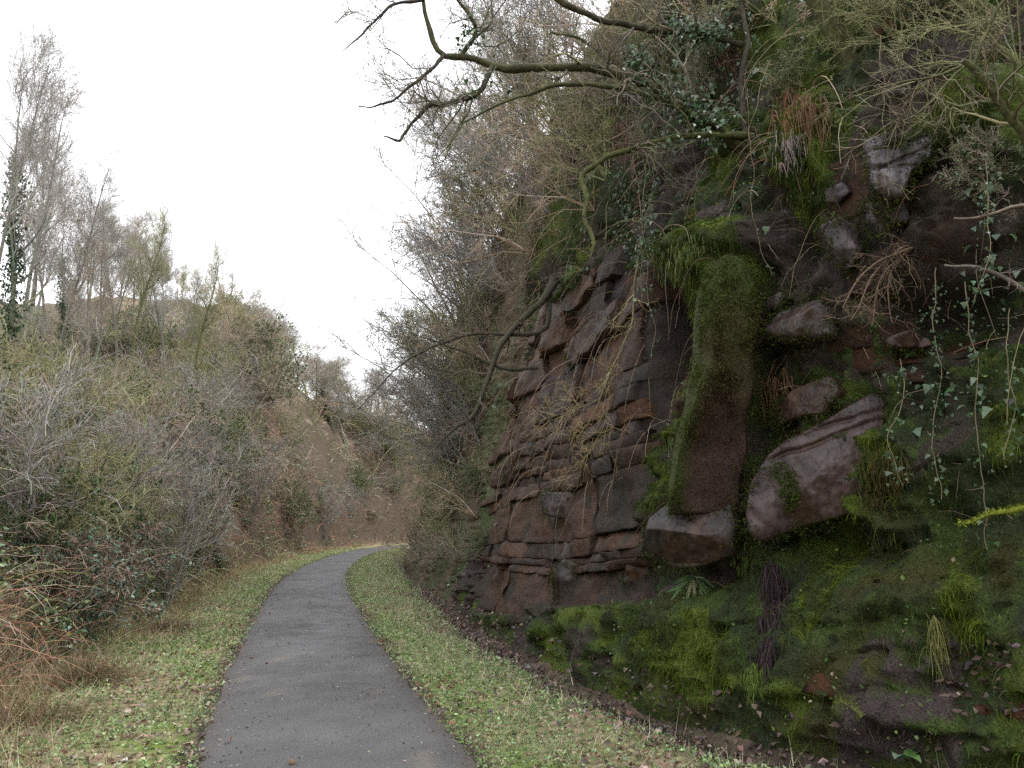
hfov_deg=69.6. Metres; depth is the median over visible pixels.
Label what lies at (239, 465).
bare shrub
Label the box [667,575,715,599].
strap fern
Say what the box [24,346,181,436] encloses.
bare shrub
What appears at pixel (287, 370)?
evergreen shrub
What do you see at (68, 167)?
bare tree
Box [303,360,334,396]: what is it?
bare shrub
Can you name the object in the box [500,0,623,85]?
bare shrub
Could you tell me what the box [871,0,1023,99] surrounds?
bare shrub
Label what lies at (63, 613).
undergrowth
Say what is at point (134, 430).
bare shrub
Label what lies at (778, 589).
root mat
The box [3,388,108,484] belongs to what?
bare shrub
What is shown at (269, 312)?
bare shrub
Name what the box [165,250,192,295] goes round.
bare tree
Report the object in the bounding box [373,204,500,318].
bare shrub
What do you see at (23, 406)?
evergreen shrub
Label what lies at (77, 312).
bare tree
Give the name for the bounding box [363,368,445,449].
bare shrub
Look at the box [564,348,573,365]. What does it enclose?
flat rock
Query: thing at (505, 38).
bare shrub
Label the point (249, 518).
bramble bush
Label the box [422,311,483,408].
bare shrub
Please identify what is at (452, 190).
bare shrub
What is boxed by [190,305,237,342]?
bare shrub
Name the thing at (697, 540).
boulder
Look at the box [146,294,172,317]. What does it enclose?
bare shrub
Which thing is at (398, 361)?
bare shrub
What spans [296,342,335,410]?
bare tree
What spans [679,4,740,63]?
evergreen shrub
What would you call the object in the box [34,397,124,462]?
evergreen shrub
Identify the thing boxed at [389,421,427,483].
bare shrub
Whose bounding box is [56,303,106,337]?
bare shrub
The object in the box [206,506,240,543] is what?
bramble bush
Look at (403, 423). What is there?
evergreen shrub
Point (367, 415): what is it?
bare shrub
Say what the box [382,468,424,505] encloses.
bare shrub
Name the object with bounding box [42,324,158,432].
bare shrub
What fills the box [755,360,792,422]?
dead fern
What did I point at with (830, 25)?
leaning trunk
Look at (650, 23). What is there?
evergreen shrub
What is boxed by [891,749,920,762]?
broad leaf plant
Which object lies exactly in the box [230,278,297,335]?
bare shrub
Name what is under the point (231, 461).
bare shrub
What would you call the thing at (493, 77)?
bare shrub
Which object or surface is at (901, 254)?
hanging roots
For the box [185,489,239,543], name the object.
evergreen shrub
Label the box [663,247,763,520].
mossy buttress
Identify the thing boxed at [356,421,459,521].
bare shrub
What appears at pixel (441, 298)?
bare shrub
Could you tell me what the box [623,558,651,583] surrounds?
flat rock
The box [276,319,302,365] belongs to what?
bare tree
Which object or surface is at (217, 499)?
bare shrub
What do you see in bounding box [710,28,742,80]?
dead fern
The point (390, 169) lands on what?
bare shrub
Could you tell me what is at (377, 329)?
bare shrub
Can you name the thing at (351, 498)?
bare shrub
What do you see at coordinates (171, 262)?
bare tree
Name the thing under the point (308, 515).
bare shrub
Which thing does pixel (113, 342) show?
evergreen shrub
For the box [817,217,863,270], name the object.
flat rock
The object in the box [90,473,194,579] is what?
bare shrub
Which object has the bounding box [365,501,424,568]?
bare shrub
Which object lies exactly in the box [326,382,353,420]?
bare shrub
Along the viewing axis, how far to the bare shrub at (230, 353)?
37.24 m
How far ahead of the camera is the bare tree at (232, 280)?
45.78 m
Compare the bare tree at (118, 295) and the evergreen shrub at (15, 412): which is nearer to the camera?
the evergreen shrub at (15, 412)
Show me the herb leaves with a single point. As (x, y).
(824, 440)
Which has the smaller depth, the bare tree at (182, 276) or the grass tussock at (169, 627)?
the grass tussock at (169, 627)
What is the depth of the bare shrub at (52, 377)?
15.54 m
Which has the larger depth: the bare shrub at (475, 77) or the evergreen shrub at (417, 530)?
the evergreen shrub at (417, 530)
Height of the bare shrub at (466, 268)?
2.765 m
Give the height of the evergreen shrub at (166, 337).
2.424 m
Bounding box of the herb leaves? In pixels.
[468,0,1023,760]
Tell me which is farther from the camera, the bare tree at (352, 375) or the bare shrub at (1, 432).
the bare tree at (352, 375)
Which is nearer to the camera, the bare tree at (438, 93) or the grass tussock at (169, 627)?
the grass tussock at (169, 627)
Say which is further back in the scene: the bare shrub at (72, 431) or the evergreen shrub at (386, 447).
the evergreen shrub at (386, 447)
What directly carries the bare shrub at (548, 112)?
on the cliff
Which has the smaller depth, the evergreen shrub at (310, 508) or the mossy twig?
the mossy twig
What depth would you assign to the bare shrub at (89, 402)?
12.39 m
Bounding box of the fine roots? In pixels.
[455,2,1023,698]
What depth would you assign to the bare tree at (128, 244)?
44.76 m
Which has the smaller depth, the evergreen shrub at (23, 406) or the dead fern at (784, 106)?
the dead fern at (784, 106)
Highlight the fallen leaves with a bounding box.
[0,276,1023,767]
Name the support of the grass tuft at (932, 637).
on the cliff
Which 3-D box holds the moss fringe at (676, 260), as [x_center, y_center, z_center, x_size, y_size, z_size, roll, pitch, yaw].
[1.722,-1.254,7.780,0.348,0.652,1.464,1,-11,-5]
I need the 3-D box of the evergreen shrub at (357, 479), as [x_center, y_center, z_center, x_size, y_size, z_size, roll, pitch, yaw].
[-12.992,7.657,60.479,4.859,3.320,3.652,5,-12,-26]
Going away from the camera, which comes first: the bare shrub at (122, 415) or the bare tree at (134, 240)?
the bare shrub at (122, 415)
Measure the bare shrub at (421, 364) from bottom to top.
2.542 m
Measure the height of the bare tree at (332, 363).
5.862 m
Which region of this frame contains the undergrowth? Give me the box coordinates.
[0,292,425,717]
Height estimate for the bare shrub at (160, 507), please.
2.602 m
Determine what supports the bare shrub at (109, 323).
on the ground at (320, 452)
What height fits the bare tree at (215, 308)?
9.166 m
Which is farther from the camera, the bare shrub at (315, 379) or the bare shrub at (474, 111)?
the bare shrub at (315, 379)
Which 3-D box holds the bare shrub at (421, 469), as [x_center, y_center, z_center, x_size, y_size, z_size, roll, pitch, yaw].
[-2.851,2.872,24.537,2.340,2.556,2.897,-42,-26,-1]
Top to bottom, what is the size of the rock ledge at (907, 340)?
0.151 m
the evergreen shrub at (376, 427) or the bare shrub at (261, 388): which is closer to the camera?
the bare shrub at (261, 388)
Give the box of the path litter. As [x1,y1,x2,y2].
[185,570,487,767]
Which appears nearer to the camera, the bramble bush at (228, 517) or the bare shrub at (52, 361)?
the bare shrub at (52, 361)
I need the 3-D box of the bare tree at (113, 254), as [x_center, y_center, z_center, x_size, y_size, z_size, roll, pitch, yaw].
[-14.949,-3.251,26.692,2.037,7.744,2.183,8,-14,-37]
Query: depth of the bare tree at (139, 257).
33.86 m
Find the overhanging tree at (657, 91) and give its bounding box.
[314,0,798,258]
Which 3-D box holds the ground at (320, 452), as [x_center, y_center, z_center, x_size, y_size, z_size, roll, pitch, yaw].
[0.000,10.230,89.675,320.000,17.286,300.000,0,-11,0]
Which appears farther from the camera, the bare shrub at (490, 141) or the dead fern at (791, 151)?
the bare shrub at (490, 141)
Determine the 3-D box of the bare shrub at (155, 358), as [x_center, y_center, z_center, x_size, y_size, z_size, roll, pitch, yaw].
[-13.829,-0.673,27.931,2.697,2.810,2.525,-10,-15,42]
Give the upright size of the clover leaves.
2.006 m
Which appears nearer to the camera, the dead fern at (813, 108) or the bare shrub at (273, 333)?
the dead fern at (813, 108)
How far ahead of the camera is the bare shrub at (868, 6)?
7.12 m
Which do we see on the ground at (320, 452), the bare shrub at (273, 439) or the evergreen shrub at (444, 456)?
the bare shrub at (273, 439)
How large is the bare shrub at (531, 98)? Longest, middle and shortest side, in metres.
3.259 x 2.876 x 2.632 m
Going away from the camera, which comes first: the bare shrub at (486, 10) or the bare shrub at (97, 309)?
the bare shrub at (486, 10)
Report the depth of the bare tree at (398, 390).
79.55 m
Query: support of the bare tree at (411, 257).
on the cliff
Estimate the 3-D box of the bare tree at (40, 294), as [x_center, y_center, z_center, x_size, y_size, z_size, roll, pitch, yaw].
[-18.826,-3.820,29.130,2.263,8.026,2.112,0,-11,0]
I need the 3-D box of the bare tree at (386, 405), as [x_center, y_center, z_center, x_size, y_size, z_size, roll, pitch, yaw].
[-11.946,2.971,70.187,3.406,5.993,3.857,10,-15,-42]
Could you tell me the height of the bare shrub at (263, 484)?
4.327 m
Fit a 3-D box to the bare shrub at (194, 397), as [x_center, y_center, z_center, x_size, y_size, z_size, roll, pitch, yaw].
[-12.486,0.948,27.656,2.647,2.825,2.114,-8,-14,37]
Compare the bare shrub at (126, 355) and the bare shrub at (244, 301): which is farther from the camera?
the bare shrub at (244, 301)
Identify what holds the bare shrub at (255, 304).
on the ground at (320, 452)
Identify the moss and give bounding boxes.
[446,0,1023,767]
[599,31,1023,767]
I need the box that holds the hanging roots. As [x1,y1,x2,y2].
[822,228,924,348]
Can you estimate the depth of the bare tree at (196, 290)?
37.57 m
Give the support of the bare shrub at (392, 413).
on the cliff
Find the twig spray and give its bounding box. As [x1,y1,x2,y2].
[522,242,659,492]
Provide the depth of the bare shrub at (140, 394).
25.02 m
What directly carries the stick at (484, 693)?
on the ground at (320, 452)
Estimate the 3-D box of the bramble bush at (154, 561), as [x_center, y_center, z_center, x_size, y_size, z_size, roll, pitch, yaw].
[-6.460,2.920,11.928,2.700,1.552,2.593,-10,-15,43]
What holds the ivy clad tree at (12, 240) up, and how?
on the ground at (320, 452)
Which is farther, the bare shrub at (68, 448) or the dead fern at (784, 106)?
the bare shrub at (68, 448)
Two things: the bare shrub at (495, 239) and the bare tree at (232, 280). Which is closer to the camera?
the bare shrub at (495, 239)
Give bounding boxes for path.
[198,545,477,767]
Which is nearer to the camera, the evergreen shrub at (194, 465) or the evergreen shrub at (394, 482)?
the evergreen shrub at (194, 465)
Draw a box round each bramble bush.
[0,525,167,640]
[0,528,62,580]
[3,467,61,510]
[48,519,192,603]
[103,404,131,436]
[113,526,170,564]
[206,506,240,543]
[238,511,266,528]
[290,375,307,387]
[316,501,333,516]
[367,508,381,518]
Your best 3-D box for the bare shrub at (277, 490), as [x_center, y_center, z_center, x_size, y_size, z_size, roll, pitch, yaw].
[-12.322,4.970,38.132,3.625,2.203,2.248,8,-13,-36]
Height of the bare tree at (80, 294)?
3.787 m
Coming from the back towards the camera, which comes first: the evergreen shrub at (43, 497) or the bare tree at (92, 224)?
the bare tree at (92, 224)
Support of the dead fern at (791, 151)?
on the cliff
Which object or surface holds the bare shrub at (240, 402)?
on the ground at (320, 452)
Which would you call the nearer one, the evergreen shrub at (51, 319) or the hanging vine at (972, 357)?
the hanging vine at (972, 357)
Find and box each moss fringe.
[644,232,715,289]
[660,357,691,492]
[730,525,757,577]
[740,660,770,706]
[853,434,928,520]
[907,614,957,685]
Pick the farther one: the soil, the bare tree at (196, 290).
the bare tree at (196, 290)
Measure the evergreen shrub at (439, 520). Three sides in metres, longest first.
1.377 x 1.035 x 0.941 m
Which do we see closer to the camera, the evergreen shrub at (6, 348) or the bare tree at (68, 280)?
the evergreen shrub at (6, 348)
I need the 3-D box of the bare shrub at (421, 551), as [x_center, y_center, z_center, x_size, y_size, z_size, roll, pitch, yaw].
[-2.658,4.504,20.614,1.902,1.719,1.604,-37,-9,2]
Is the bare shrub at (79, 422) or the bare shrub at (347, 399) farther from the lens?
the bare shrub at (347, 399)
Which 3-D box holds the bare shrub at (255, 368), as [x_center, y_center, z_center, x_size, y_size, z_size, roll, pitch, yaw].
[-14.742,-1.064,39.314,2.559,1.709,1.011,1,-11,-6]
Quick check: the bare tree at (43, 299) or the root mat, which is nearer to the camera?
the root mat
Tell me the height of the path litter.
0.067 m
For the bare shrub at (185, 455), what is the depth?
18.31 m
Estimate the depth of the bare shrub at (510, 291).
14.91 m
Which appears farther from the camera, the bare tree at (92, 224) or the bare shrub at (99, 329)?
the bare shrub at (99, 329)
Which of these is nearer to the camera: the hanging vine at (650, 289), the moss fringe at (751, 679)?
the moss fringe at (751, 679)
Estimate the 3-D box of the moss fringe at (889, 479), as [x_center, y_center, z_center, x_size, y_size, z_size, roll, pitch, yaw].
[2.995,0.764,5.958,0.271,0.675,1.075,4,-11,-18]
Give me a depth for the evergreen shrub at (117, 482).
15.33 m
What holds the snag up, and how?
on the ground at (320, 452)
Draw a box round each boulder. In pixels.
[643,505,742,568]
[745,393,884,541]
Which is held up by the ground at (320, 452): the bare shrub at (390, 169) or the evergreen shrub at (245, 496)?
the evergreen shrub at (245, 496)
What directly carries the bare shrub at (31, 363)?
on the ground at (320, 452)
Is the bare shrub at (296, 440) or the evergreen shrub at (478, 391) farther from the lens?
the bare shrub at (296, 440)
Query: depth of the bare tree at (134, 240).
38.17 m
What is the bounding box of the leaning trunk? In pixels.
[804,0,857,67]
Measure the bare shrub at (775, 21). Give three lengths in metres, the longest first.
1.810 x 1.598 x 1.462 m
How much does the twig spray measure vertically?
3.180 m
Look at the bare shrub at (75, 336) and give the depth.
29.23 m
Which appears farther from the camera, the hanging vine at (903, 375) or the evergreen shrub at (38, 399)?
the evergreen shrub at (38, 399)
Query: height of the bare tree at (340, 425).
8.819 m
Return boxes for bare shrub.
[0,288,67,361]
[0,303,81,369]
[0,303,134,575]
[0,308,98,393]
[0,316,96,414]
[0,327,158,462]
[0,331,115,474]
[0,336,44,403]
[0,338,93,431]
[0,376,129,550]
[0,388,178,575]
[0,389,59,500]
[0,408,163,585]
[1,411,103,498]
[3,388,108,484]
[8,337,105,403]
[8,425,176,527]
[10,359,195,469]
[11,376,134,482]
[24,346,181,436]
[26,311,98,369]
[28,293,86,340]
[35,372,189,529]
[37,433,117,492]
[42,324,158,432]
[44,359,110,385]
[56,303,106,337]
[70,414,202,553]
[71,314,132,344]
[71,346,161,411]
[72,283,117,335]
[73,395,161,476]
[75,372,181,437]
[82,421,246,610]
[83,350,230,501]
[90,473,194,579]
[92,310,128,340]
[96,349,150,407]
[100,354,174,404]
[108,444,195,563]
[112,357,190,427]
[117,324,188,394]
[117,490,193,554]
[118,419,197,467]
[118,471,210,559]
[122,377,193,438]
[126,342,257,457]
[126,428,193,481]
[127,283,212,351]
[127,408,225,543]
[138,302,241,405]
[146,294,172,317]
[150,342,184,374]
[151,362,179,399]
[152,414,210,464]
[155,343,246,442]
[155,411,232,470]
[155,436,251,556]
[157,374,220,430]
[160,338,245,421]
[160,483,217,548]
[172,285,217,345]
[178,418,268,507]
[181,254,254,302]
[183,313,237,363]
[185,364,252,432]
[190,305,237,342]
[204,280,281,345]
[207,277,264,319]
[209,390,272,446]
[209,438,253,493]
[210,429,263,506]
[211,299,273,355]
[212,289,277,343]
[212,308,269,359]
[213,318,255,348]
[213,328,281,409]
[213,337,246,372]
[216,282,270,317]
[219,331,260,387]
[221,295,279,315]
[223,364,267,418]
[225,347,259,379]
[226,415,298,513]
[227,437,296,506]
[228,294,283,333]
[229,307,285,355]
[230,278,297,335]
[236,299,288,344]
[236,351,287,408]
[243,390,303,441]
[244,426,294,464]
[246,346,286,394]
[251,374,270,402]
[258,302,306,374]
[264,465,302,500]
[266,311,296,354]
[270,335,298,371]
[276,349,319,400]
[276,399,325,457]
[291,354,344,398]
[295,283,474,423]
[298,382,353,424]
[301,491,316,528]
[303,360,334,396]
[308,346,466,467]
[309,362,347,404]
[312,474,354,539]
[313,385,354,419]
[319,186,497,349]
[321,456,351,489]
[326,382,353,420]
[334,394,359,426]
[339,34,510,195]
[340,478,364,518]
[342,408,369,440]
[344,415,426,473]
[345,380,374,418]
[347,411,380,444]
[349,117,512,280]
[352,388,384,432]
[356,321,456,412]
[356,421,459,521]
[359,466,434,563]
[360,405,382,431]
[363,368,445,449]
[363,376,430,451]
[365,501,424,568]
[369,282,467,362]
[370,322,465,403]
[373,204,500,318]
[373,234,484,398]
[374,362,482,454]
[377,205,497,306]
[381,518,446,573]
[382,430,416,470]
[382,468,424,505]
[386,272,464,352]
[387,366,480,444]
[387,413,492,542]
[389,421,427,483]
[391,205,512,303]
[397,420,446,504]
[400,267,500,390]
[401,209,484,286]
[405,109,555,309]
[406,181,496,283]
[407,519,479,571]
[408,437,464,512]
[409,141,506,252]
[409,250,475,338]
[410,91,514,207]
[410,470,467,553]
[415,14,560,202]
[416,24,521,198]
[416,79,550,220]
[419,107,510,241]
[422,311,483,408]
[431,0,579,140]
[443,12,610,209]
[444,0,567,100]
[444,110,528,252]
[445,30,548,140]
[446,45,556,187]
[451,0,562,123]
[451,0,571,127]
[454,78,531,199]
[469,245,529,299]
[470,76,617,264]
[473,74,607,177]
[475,0,562,165]
[479,0,584,59]
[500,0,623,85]
[504,0,599,62]
[506,0,647,118]
[511,44,631,204]
[522,0,602,142]
[574,0,655,79]
[591,0,713,57]
[672,0,777,55]
[746,0,865,66]
[791,0,903,67]
[794,0,939,71]
[838,0,1006,63]
[844,0,970,47]
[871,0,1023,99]
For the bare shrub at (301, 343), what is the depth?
47.59 m
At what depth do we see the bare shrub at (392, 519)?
25.74 m
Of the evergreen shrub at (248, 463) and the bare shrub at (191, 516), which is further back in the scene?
the evergreen shrub at (248, 463)
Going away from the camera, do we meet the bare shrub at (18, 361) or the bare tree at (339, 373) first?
the bare shrub at (18, 361)
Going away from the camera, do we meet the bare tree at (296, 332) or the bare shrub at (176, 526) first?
the bare shrub at (176, 526)
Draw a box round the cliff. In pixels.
[403,0,1023,767]
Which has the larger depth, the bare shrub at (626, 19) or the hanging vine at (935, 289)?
the bare shrub at (626, 19)
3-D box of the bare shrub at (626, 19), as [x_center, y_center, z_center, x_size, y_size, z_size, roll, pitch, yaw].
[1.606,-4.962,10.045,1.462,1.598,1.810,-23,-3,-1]
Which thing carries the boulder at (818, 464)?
on the cliff
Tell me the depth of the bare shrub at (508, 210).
18.98 m
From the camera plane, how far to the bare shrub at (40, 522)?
9.82 m
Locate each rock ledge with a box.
[764,299,836,346]
[882,330,931,354]
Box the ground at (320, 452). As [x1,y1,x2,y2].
[0,296,863,767]
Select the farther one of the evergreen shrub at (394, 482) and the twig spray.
the evergreen shrub at (394, 482)
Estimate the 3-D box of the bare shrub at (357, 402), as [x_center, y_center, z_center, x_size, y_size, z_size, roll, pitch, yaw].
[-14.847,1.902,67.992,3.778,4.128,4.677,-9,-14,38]
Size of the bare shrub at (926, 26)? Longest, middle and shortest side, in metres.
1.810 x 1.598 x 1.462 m
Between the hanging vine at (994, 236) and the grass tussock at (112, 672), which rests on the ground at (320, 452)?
the grass tussock at (112, 672)
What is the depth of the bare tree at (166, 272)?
41.53 m
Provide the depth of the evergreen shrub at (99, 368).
21.77 m
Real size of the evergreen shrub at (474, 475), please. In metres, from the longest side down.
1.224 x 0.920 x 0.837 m
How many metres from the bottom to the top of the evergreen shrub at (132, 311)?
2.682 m
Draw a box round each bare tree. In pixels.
[0,0,91,263]
[0,74,101,342]
[4,167,67,333]
[11,51,95,367]
[17,198,69,362]
[30,133,91,297]
[47,130,129,369]
[49,239,86,320]
[57,187,124,386]
[68,282,86,330]
[69,197,116,342]
[70,275,86,337]
[74,175,139,373]
[75,197,131,392]
[90,191,128,290]
[94,213,143,297]
[109,212,166,351]
[111,197,190,390]
[115,208,157,305]
[115,210,153,324]
[115,212,149,314]
[123,207,186,392]
[145,220,180,331]
[153,242,176,305]
[163,246,176,296]
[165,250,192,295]
[167,234,247,407]
[176,252,195,310]
[187,271,207,338]
[198,280,210,305]
[215,286,226,327]
[226,268,239,299]
[245,288,277,325]
[263,315,297,366]
[272,313,302,346]
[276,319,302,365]
[277,323,324,394]
[283,336,306,374]
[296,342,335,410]
[303,341,342,391]
[308,359,361,449]
[321,351,357,384]
[322,353,345,380]
[325,358,353,398]
[336,355,363,396]
[353,371,404,471]
[354,368,382,404]
[361,296,457,421]
[361,354,392,409]
[371,388,396,438]
[383,373,412,409]
[386,217,471,360]
[390,56,502,208]
[390,351,456,478]
[397,110,475,270]
[461,0,518,86]
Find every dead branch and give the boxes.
[944,264,1023,292]
[953,186,1023,220]
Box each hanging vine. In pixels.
[630,155,660,358]
[633,165,659,305]
[682,43,702,219]
[746,60,774,274]
[879,35,885,131]
[879,359,914,491]
[913,12,936,105]
[919,268,955,505]
[956,281,999,549]
[965,158,1003,303]
[988,308,1023,459]
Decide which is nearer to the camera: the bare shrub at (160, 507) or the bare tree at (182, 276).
the bare shrub at (160, 507)
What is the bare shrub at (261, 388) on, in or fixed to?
on the ground at (320, 452)
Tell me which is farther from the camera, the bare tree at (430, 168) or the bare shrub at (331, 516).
the bare shrub at (331, 516)
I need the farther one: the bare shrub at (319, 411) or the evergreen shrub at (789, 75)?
the bare shrub at (319, 411)
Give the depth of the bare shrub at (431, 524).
18.25 m
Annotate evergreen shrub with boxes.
[0,296,72,343]
[0,334,51,384]
[0,362,72,481]
[0,378,64,430]
[0,439,121,568]
[2,375,70,435]
[27,318,102,359]
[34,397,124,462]
[38,353,110,408]
[39,449,166,542]
[57,396,151,480]
[57,453,157,516]
[69,330,111,366]
[69,352,124,382]
[83,321,139,365]
[88,517,137,569]
[100,330,145,365]
[101,366,226,462]
[103,315,158,356]
[106,304,159,341]
[106,330,168,374]
[115,437,211,496]
[125,314,197,362]
[153,461,239,541]
[164,452,215,501]
[173,461,227,525]
[178,430,233,479]
[178,519,224,563]
[179,404,270,474]
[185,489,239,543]
[192,341,228,372]
[210,311,312,408]
[216,430,254,469]
[216,444,259,491]
[226,473,254,504]
[227,319,277,367]
[230,360,253,382]
[231,313,263,350]
[269,475,314,529]
[285,485,327,527]
[348,460,378,494]
[354,396,373,416]
[361,416,386,439]
[369,423,404,459]
[381,404,421,439]
[383,471,413,492]
[384,433,412,461]
[406,516,425,540]
[423,501,453,531]
[430,443,456,479]
[451,454,483,492]
[455,524,488,560]
[456,285,501,329]
[458,373,494,411]
[627,0,677,47]
[677,48,723,102]
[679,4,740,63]
[758,38,809,102]
[931,118,1023,202]
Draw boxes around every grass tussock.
[0,677,127,742]
[18,641,179,693]
[130,612,212,635]
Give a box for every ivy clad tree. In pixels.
[0,0,89,381]
[29,160,105,366]
[304,360,352,429]
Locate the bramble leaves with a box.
[0,295,422,668]
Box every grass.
[0,468,372,767]
[0,523,946,767]
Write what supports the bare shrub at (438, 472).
on the cliff
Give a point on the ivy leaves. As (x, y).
(926, 386)
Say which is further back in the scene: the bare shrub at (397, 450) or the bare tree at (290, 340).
the bare shrub at (397, 450)
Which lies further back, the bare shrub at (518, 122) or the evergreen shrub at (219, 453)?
the evergreen shrub at (219, 453)
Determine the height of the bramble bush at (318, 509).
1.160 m
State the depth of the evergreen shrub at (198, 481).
21.39 m
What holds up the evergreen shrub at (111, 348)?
on the ground at (320, 452)
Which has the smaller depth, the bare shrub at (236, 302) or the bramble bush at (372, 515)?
the bare shrub at (236, 302)
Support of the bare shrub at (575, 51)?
on the cliff
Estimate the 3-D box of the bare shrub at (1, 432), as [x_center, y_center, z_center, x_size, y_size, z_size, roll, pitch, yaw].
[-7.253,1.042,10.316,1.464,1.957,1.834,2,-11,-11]
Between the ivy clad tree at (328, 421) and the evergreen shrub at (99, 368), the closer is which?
the evergreen shrub at (99, 368)
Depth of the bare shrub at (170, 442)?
23.39 m
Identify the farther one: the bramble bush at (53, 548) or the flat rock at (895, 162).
the bramble bush at (53, 548)
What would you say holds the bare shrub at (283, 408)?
on the ground at (320, 452)
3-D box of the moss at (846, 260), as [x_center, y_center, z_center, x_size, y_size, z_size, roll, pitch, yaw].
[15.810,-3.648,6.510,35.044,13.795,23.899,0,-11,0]
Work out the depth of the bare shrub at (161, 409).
23.51 m
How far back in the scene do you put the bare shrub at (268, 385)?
40.05 m
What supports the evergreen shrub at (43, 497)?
on the ground at (320, 452)
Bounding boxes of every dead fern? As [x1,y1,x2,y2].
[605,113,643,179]
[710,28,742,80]
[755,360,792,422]
[760,75,810,140]
[764,124,809,175]
[785,90,832,156]
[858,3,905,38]
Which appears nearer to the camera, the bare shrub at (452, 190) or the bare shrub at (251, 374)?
the bare shrub at (452, 190)
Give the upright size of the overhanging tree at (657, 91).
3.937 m
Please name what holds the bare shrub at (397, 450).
on the ground at (320, 452)
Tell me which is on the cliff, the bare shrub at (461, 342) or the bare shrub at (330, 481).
the bare shrub at (461, 342)
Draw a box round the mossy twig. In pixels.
[957,502,1023,526]
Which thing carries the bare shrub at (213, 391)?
on the ground at (320, 452)
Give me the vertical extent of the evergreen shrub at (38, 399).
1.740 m
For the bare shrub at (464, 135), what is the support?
on the cliff
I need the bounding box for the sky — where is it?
[0,0,610,429]
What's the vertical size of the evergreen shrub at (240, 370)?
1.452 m
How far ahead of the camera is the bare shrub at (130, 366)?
23.38 m
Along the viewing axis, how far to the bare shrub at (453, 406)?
20.20 m
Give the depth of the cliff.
6.75 m
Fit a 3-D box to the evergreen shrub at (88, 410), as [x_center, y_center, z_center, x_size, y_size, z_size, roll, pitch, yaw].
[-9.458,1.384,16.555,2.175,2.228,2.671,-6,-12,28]
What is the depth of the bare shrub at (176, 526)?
16.42 m
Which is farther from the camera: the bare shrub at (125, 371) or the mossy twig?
the bare shrub at (125, 371)
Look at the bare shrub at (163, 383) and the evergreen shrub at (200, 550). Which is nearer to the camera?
the evergreen shrub at (200, 550)
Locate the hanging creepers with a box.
[445,0,1023,581]
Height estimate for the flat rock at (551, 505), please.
0.402 m
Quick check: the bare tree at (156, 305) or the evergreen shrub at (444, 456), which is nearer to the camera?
the evergreen shrub at (444, 456)
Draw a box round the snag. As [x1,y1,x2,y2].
[208,532,222,571]
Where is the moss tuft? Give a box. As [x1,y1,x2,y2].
[765,458,801,514]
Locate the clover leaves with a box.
[0,529,812,767]
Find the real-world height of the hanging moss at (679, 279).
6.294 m
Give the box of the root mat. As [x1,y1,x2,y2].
[750,555,792,706]
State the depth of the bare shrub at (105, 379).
21.95 m
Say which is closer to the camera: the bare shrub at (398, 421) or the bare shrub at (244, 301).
the bare shrub at (398, 421)
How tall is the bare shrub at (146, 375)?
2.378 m
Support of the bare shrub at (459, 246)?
on the cliff
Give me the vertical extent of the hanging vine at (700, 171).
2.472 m
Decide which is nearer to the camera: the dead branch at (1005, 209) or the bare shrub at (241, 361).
the dead branch at (1005, 209)
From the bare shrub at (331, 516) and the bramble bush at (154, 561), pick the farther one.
the bare shrub at (331, 516)
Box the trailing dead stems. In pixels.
[390,0,1023,603]
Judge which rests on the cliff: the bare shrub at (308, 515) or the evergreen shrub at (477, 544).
the evergreen shrub at (477, 544)
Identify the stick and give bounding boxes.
[467,690,505,697]
[641,742,690,749]
[833,694,865,717]
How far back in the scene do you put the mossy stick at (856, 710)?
4.96 m
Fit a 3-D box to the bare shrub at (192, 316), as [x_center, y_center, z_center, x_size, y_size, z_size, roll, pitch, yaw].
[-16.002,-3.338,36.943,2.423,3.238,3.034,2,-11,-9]
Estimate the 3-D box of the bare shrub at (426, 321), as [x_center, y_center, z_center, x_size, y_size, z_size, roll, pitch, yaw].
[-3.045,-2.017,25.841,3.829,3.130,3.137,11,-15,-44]
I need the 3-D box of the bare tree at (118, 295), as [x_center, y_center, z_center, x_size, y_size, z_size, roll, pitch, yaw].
[-17.021,-4.219,30.645,2.861,9.264,2.823,1,-11,-7]
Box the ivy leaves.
[418,0,1023,593]
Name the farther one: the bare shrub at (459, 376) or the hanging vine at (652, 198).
the bare shrub at (459, 376)
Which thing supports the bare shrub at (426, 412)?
on the cliff
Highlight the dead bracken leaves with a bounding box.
[252,384,332,554]
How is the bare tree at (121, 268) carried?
on the ground at (320, 452)
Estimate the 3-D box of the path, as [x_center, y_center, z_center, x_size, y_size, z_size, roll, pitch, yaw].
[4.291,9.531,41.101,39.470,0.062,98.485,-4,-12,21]
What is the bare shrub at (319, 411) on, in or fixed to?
on the ground at (320, 452)
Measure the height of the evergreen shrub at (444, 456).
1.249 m
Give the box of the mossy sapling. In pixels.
[798,0,1023,197]
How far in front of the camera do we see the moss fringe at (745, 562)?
6.81 m
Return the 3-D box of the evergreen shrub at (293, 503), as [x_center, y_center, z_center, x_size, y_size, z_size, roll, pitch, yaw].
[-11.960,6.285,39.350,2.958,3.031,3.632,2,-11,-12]
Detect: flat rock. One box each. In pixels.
[541,491,574,518]
[551,559,578,602]
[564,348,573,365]
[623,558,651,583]
[765,292,794,310]
[776,375,846,425]
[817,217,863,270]
[824,182,851,203]
[862,132,932,205]
[863,201,910,234]
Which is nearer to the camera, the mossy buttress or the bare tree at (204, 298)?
the mossy buttress
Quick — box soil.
[458,630,757,767]
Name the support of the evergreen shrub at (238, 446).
on the ground at (320, 452)
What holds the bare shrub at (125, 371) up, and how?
on the ground at (320, 452)
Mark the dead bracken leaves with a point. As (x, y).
(283, 459)

